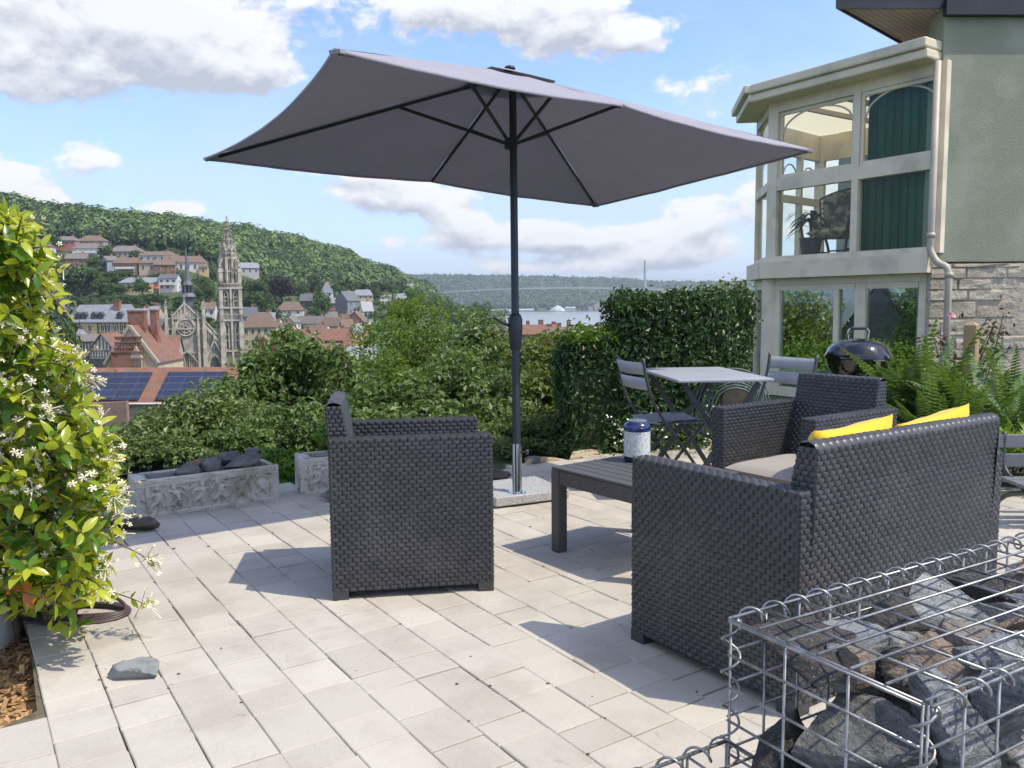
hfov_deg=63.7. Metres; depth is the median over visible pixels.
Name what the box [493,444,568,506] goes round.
parasol stand
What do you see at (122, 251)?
house
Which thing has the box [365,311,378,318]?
tree
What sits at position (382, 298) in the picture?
house
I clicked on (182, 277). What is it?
tree
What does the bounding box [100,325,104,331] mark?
window
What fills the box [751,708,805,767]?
gabion stone
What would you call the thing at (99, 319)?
house
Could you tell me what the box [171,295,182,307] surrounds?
tree
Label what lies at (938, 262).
drain pipe
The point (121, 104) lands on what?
sky
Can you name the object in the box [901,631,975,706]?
gabion stone
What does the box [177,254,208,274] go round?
house
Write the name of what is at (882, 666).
gabion stone
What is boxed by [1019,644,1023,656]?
gabion stone
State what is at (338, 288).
tree
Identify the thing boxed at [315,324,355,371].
house
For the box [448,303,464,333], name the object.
tree
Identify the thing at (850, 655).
gabion stone
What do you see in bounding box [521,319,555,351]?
riverside house
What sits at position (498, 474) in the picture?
rock
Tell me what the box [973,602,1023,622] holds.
gabion stone
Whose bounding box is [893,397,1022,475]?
ground cover
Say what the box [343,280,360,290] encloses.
tree
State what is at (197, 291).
tree
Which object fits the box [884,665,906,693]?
gabion stone
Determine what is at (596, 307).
gravel plant
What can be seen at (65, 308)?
annex
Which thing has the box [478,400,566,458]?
shrub
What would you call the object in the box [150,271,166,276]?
tree
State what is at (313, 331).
house
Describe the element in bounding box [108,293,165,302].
hedge
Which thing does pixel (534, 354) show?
yellow green tree
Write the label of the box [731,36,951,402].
conservatory
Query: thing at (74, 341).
tree
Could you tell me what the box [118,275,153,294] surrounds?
house
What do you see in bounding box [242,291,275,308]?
tree
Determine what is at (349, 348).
house
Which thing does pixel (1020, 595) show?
gabion stone
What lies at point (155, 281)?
house
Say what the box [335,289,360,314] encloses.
house
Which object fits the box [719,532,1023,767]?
gabion
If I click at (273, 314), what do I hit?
house
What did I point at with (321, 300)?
tree
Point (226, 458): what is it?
rock
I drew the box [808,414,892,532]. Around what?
pillow
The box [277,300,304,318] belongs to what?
house
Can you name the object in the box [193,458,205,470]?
rock
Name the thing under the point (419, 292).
tree
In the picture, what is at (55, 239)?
tree
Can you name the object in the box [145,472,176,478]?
rock
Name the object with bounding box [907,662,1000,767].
gabion stone
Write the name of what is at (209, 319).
tree
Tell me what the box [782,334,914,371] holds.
porch hedge
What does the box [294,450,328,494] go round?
stone trough
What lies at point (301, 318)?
house
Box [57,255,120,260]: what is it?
hedge
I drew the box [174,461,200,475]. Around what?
rock
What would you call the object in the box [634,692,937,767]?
gabion
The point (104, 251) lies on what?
tree
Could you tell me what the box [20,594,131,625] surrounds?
garden hose
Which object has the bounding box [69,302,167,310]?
hedge
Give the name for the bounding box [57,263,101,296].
tree
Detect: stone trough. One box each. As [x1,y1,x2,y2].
[128,459,279,517]
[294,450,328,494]
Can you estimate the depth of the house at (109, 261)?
412.45 m
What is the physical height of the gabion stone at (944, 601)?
0.076 m
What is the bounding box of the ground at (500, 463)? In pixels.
[0,241,912,710]
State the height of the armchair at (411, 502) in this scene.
0.756 m
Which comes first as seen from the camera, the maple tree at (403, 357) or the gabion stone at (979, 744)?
the gabion stone at (979, 744)
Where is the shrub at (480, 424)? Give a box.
[420,408,494,448]
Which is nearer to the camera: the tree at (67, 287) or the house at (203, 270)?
the tree at (67, 287)
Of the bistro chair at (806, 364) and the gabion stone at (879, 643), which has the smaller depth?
the gabion stone at (879, 643)
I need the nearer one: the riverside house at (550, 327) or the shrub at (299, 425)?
the shrub at (299, 425)
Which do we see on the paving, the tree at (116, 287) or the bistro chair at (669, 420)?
the bistro chair at (669, 420)
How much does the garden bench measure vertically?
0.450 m
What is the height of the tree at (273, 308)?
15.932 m
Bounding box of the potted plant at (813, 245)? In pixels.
[785,210,830,254]
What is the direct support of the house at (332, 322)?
on the ground at (500, 463)
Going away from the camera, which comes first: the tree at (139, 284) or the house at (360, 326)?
the house at (360, 326)
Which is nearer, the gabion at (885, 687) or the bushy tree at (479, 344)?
the gabion at (885, 687)
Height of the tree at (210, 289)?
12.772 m
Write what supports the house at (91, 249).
on the ground at (500, 463)
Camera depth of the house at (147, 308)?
260.46 m
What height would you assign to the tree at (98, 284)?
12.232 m
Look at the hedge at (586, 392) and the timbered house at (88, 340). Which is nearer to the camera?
the hedge at (586, 392)
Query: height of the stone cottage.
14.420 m
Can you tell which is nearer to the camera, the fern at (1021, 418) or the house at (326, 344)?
the fern at (1021, 418)
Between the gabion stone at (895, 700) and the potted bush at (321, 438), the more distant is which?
the potted bush at (321, 438)
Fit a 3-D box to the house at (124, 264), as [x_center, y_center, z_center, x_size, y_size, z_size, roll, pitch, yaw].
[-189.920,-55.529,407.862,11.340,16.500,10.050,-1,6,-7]
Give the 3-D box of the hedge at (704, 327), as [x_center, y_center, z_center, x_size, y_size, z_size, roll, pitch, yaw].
[1.491,-0.118,7.048,1.221,1.471,2.392,4,7,41]
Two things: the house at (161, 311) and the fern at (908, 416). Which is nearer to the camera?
the fern at (908, 416)
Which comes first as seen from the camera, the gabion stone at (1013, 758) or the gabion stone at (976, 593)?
the gabion stone at (1013, 758)
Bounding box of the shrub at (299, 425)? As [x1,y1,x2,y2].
[195,396,377,454]
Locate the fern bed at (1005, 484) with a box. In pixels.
[1000,467,1023,487]
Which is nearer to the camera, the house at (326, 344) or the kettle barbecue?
the kettle barbecue
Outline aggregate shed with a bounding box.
[549,305,565,310]
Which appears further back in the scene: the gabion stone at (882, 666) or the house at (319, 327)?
the house at (319, 327)
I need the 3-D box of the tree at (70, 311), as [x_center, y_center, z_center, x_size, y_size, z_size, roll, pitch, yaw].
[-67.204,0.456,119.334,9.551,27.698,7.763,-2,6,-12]
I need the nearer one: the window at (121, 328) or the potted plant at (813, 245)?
the potted plant at (813, 245)
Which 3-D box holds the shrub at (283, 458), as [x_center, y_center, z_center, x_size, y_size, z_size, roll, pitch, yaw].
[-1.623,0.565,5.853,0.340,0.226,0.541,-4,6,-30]
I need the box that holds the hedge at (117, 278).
[105,275,157,281]
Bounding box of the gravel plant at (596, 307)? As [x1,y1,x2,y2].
[568,301,602,310]
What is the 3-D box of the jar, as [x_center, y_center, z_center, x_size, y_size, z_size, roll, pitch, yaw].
[0.579,0.262,3.820,0.129,0.193,0.134,-1,6,0]
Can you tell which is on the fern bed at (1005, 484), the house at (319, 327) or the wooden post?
the wooden post
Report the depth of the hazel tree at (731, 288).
14.23 m
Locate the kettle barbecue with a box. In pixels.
[824,327,891,376]
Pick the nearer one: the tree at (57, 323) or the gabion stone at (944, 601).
the gabion stone at (944, 601)
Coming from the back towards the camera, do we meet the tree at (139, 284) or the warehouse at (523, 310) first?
the warehouse at (523, 310)
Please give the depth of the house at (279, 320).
368.09 m
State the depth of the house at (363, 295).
513.49 m
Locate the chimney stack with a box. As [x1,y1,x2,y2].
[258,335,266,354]
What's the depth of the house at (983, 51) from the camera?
8.84 m
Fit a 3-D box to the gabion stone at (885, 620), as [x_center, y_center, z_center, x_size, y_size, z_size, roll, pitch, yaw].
[0.608,0.382,1.316,0.159,0.080,0.096,-2,6,-14]
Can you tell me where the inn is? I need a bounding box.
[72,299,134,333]
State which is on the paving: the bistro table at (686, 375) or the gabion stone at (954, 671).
the bistro table at (686, 375)
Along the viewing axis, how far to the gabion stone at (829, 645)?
1.18 m
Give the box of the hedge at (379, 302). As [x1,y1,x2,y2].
[372,299,415,305]
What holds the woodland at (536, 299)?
on the ground at (500, 463)
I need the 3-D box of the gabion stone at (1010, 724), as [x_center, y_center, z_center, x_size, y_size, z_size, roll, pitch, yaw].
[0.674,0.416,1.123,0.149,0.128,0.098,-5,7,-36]
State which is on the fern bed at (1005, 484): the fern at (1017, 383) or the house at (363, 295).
the fern at (1017, 383)
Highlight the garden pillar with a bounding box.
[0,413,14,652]
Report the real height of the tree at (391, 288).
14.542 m
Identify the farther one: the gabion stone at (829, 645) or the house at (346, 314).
the house at (346, 314)
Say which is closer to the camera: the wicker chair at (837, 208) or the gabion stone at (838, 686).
the gabion stone at (838, 686)
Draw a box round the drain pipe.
[926,60,953,368]
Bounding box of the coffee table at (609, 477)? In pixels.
[551,455,737,552]
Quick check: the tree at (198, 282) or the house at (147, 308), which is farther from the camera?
the tree at (198, 282)
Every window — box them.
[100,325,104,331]
[119,325,123,331]
[174,313,196,336]
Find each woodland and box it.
[0,191,497,323]
[404,273,812,315]
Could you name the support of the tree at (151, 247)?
on the ground at (500, 463)
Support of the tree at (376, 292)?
on the ground at (500, 463)
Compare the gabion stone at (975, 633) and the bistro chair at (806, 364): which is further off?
the bistro chair at (806, 364)
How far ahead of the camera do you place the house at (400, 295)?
545.09 m
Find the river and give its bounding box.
[505,311,848,328]
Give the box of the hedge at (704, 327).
[595,283,762,453]
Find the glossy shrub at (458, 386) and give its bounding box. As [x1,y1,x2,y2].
[345,348,543,425]
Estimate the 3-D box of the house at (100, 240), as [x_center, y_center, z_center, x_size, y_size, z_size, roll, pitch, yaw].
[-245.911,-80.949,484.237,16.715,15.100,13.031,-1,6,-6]
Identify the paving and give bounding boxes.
[0,446,1023,767]
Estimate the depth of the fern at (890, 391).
5.98 m
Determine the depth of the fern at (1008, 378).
6.70 m
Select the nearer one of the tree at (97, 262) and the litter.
the litter
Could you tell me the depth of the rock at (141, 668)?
2.49 m
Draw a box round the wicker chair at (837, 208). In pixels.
[800,188,850,254]
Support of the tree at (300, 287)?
on the ground at (500, 463)
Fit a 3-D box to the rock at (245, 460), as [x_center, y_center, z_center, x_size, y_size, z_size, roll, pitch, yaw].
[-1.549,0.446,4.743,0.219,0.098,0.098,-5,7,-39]
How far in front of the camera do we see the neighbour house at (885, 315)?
23.94 m
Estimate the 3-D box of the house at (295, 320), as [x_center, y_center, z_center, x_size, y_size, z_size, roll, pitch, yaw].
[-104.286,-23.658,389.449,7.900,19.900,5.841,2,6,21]
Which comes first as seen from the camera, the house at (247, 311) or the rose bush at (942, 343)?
the rose bush at (942, 343)
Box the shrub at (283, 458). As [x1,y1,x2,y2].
[259,447,302,483]
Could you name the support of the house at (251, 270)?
on the ground at (500, 463)
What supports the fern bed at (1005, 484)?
on the ground at (500, 463)
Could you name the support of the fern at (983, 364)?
on the fern bed at (1005, 484)
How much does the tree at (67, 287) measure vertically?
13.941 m
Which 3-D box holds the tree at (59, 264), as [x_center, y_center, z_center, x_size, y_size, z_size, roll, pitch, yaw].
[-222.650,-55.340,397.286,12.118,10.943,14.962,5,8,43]
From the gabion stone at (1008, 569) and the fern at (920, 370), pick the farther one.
the fern at (920, 370)
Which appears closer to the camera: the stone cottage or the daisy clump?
the daisy clump
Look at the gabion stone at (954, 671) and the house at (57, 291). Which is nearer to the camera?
the gabion stone at (954, 671)
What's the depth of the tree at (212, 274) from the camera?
424.54 m
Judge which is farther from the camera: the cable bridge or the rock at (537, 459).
the cable bridge
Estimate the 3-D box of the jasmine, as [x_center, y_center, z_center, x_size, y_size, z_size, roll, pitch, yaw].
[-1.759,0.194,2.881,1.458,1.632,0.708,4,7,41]
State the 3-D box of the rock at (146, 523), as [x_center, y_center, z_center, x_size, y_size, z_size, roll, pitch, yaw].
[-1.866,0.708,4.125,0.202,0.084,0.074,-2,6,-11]
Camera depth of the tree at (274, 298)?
421.50 m
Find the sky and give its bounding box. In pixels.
[0,0,898,281]
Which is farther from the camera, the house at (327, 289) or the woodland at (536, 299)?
the woodland at (536, 299)
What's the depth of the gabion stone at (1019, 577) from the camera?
1.42 m
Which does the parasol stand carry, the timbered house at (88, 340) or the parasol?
the parasol
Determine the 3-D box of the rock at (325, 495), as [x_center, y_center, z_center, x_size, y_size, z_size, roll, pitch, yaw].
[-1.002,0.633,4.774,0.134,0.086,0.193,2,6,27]
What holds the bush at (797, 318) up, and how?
on the ground at (500, 463)
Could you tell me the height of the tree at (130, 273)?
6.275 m
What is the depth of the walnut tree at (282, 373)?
10.75 m
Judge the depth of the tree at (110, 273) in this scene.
390.00 m
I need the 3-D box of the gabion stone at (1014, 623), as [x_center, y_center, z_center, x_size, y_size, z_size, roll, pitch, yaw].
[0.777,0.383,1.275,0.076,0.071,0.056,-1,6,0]
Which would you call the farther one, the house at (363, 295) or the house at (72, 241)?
the house at (363, 295)
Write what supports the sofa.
on the paving
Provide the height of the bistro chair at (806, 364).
0.808 m
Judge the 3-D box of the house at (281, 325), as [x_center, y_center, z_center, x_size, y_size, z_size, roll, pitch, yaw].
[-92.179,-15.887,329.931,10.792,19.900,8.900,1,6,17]
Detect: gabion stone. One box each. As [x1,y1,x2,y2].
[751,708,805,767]
[822,618,897,661]
[826,643,840,653]
[827,675,853,692]
[839,640,876,691]
[856,624,923,715]
[863,592,930,634]
[875,647,907,678]
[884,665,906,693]
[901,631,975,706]
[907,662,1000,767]
[908,572,999,631]
[936,616,991,646]
[945,569,1013,602]
[952,645,987,671]
[968,630,1023,737]
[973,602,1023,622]
[973,622,989,630]
[991,613,1023,632]
[996,573,1023,593]
[999,729,1023,767]
[1006,564,1018,572]
[1011,593,1023,602]
[1016,558,1023,572]
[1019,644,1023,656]
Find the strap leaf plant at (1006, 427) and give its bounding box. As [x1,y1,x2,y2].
[998,421,1023,467]
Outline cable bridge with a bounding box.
[440,260,794,304]
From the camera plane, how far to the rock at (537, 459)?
5.79 m
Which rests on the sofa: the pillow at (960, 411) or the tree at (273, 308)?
the pillow at (960, 411)
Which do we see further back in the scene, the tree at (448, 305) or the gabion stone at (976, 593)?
the tree at (448, 305)
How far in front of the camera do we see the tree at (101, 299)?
341.95 m
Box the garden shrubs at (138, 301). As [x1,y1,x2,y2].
[32,238,416,337]
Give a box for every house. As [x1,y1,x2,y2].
[32,241,55,252]
[44,290,69,306]
[56,235,80,250]
[64,251,90,267]
[71,242,102,260]
[76,334,120,363]
[79,233,111,246]
[101,254,116,271]
[103,309,184,367]
[113,244,144,257]
[113,256,140,275]
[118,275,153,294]
[135,304,152,323]
[137,250,176,259]
[138,258,154,275]
[144,302,164,320]
[146,277,158,291]
[153,258,176,273]
[157,271,181,293]
[163,253,183,267]
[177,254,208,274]
[198,264,208,277]
[200,299,217,320]
[240,260,259,279]
[243,305,258,322]
[244,309,278,353]
[259,310,276,320]
[276,316,283,322]
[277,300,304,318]
[277,319,297,328]
[282,325,317,370]
[283,313,301,328]
[297,313,308,320]
[299,292,313,308]
[301,313,325,328]
[304,321,331,332]
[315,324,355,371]
[317,315,346,328]
[319,338,340,385]
[322,280,333,297]
[324,310,337,316]
[328,298,335,311]
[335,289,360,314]
[338,312,349,317]
[339,316,353,334]
[346,338,376,377]
[350,308,369,335]
[354,320,362,345]
[355,288,372,304]
[359,299,373,324]
[379,293,391,303]
[395,292,406,305]
[485,325,508,353]
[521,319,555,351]
[545,321,573,359]
[800,288,903,348]
[836,0,1023,398]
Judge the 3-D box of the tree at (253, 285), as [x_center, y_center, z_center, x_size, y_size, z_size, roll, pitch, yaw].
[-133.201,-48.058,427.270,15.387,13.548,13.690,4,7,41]
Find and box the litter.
[32,458,697,754]
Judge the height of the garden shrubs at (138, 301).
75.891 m
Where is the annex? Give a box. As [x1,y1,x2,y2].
[55,307,77,319]
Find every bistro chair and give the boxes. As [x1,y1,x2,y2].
[616,355,711,463]
[757,352,818,420]
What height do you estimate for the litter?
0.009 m
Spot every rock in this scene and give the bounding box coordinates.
[107,657,158,679]
[110,520,135,529]
[119,516,159,530]
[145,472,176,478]
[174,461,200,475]
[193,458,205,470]
[201,458,220,471]
[215,451,239,465]
[223,453,260,469]
[245,448,259,453]
[320,489,329,499]
[493,468,511,480]
[524,456,541,463]
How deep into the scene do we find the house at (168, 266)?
403.26 m
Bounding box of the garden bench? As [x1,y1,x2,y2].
[998,431,1023,501]
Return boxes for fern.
[830,319,1016,422]
[849,318,1000,421]
[877,335,1021,413]
[883,336,1022,399]
[885,365,1019,421]
[894,350,1023,432]
[897,331,1023,417]
[912,330,1023,430]
[963,374,1023,472]
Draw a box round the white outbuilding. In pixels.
[76,329,86,333]
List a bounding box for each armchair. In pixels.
[324,391,494,600]
[711,372,897,484]
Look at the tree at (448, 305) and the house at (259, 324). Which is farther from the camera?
the tree at (448, 305)
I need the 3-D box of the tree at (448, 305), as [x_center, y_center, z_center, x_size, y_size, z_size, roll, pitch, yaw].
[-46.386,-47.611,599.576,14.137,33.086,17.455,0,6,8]
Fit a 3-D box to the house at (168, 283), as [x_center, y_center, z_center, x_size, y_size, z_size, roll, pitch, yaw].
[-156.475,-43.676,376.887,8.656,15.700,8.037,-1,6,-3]
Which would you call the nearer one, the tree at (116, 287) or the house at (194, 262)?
the tree at (116, 287)
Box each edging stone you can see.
[524,457,560,465]
[569,449,609,459]
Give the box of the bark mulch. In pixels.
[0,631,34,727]
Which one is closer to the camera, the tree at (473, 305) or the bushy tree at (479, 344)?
the bushy tree at (479, 344)
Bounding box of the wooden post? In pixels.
[961,321,979,394]
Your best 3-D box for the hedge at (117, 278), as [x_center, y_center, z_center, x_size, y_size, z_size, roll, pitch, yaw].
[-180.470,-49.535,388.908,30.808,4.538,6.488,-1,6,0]
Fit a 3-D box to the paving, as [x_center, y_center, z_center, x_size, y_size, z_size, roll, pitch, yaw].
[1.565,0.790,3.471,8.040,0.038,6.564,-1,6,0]
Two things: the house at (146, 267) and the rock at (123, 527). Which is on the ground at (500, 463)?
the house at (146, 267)
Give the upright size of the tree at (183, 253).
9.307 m
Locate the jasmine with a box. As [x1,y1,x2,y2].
[0,194,162,643]
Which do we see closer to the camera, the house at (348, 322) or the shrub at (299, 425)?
the shrub at (299, 425)
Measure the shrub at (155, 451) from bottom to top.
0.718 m
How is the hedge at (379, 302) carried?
on the ground at (500, 463)
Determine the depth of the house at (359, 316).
356.15 m
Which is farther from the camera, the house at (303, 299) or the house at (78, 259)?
the house at (303, 299)
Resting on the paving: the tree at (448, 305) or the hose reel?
the hose reel
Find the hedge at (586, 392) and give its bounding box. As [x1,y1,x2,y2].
[547,315,631,459]
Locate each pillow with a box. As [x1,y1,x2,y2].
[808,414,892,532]
[893,403,968,512]
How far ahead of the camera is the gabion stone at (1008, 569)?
1.55 m
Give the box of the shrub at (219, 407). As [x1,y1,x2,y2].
[103,377,287,466]
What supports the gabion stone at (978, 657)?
on the gabion stone
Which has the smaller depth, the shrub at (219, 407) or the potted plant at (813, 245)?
the shrub at (219, 407)
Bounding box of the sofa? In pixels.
[631,413,1002,716]
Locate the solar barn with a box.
[47,367,238,427]
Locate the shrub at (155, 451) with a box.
[31,431,221,480]
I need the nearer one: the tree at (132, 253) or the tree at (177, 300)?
the tree at (177, 300)
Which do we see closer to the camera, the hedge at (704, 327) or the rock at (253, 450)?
the rock at (253, 450)
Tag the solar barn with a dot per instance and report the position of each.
(138, 388)
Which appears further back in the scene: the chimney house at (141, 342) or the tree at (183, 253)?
the tree at (183, 253)
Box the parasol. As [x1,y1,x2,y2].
[203,48,813,443]
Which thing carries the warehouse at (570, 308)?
on the ground at (500, 463)
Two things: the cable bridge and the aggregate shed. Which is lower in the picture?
the aggregate shed
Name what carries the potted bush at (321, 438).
in the stone trough at (311, 473)
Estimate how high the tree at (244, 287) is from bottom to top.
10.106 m
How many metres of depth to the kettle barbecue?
6.25 m
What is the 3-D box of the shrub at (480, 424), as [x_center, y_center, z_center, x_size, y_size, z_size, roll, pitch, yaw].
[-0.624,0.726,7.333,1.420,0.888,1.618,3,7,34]
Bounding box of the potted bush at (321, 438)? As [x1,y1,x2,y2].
[313,423,326,446]
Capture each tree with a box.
[15,292,82,357]
[33,310,73,389]
[49,236,66,247]
[51,280,78,292]
[52,260,62,268]
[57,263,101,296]
[57,317,87,365]
[84,257,105,268]
[89,276,112,296]
[95,245,117,258]
[99,297,108,301]
[100,270,124,276]
[102,282,129,295]
[121,270,140,276]
[127,277,151,293]
[128,250,141,257]
[146,243,157,250]
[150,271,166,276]
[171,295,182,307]
[175,270,183,284]
[179,250,190,255]
[191,274,216,294]
[193,286,203,295]
[200,280,217,300]
[205,323,377,410]
[206,316,215,322]
[209,269,216,280]
[242,284,248,290]
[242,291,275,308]
[244,278,270,293]
[256,275,273,289]
[258,303,289,319]
[262,292,279,306]
[266,275,295,303]
[292,282,309,293]
[305,306,323,315]
[306,274,320,292]
[306,287,332,315]
[333,284,346,292]
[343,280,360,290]
[345,287,480,395]
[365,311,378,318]
[369,285,383,300]
[382,282,399,298]
[406,287,426,302]
[422,304,537,381]
[425,292,444,306]
[439,296,455,325]
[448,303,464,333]
[463,301,480,320]
[476,300,492,323]
[498,327,591,416]
[671,273,783,372]
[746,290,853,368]
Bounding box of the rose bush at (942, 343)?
[916,294,1014,387]
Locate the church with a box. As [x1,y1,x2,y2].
[160,215,244,366]
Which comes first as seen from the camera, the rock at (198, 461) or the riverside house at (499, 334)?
the rock at (198, 461)
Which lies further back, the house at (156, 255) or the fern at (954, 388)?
the house at (156, 255)
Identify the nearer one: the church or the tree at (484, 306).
the church
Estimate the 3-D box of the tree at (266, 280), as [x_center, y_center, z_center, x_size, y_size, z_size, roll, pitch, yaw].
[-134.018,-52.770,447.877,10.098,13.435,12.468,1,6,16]
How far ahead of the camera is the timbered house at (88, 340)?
161.04 m
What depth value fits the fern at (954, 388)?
5.51 m
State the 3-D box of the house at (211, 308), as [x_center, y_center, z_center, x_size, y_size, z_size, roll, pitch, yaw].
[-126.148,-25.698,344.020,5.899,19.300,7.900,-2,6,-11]
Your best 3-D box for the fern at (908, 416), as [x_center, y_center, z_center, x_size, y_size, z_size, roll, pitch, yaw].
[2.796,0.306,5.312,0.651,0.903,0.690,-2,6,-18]
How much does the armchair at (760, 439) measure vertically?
0.761 m
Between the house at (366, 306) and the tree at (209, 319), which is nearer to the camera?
the tree at (209, 319)
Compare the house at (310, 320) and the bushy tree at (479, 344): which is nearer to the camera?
the bushy tree at (479, 344)
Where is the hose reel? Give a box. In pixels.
[690,368,769,435]
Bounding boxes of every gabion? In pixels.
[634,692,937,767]
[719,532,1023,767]
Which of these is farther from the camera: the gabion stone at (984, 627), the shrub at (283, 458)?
the shrub at (283, 458)
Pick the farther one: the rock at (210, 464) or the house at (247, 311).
the house at (247, 311)
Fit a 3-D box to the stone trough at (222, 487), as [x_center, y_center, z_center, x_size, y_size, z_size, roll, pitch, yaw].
[-1.735,0.585,4.660,0.775,0.205,0.264,-4,7,-35]
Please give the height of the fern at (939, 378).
1.118 m
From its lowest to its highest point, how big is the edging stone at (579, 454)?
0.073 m
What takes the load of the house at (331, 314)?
on the ground at (500, 463)
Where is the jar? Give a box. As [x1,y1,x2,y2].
[622,419,650,462]
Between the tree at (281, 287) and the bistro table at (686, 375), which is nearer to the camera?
the bistro table at (686, 375)
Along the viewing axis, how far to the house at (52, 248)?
450.40 m
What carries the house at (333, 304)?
on the ground at (500, 463)
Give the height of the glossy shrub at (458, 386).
2.010 m
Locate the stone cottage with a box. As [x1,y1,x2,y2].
[167,335,184,365]
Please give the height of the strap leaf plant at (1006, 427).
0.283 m
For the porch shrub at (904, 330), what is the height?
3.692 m
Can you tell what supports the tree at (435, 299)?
on the ground at (500, 463)
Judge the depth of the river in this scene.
1398.10 m
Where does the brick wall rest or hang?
on the ground at (500, 463)
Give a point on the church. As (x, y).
(204, 345)
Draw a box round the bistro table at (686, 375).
[646,367,773,465]
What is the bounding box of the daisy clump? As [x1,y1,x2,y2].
[606,405,713,457]
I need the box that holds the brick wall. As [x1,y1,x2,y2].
[86,401,129,436]
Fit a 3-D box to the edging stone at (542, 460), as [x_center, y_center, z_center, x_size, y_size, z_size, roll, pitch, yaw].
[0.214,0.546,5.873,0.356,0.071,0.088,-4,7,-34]
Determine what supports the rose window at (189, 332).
in the church
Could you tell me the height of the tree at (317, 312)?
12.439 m
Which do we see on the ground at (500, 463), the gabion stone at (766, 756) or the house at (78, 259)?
the house at (78, 259)
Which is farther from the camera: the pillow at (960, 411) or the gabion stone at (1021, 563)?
the pillow at (960, 411)
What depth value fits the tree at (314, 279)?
534.34 m
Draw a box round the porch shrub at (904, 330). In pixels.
[890,288,916,368]
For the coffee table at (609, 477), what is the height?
0.389 m
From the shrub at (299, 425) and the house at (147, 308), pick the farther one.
the house at (147, 308)
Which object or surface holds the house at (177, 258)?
on the ground at (500, 463)
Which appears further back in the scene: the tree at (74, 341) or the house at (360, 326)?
the house at (360, 326)
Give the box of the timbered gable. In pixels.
[88,332,120,367]
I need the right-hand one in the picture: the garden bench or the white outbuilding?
the garden bench
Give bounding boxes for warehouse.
[519,309,533,311]
[565,307,575,310]
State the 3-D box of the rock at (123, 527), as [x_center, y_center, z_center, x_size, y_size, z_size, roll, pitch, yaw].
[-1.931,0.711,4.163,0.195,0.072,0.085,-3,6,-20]

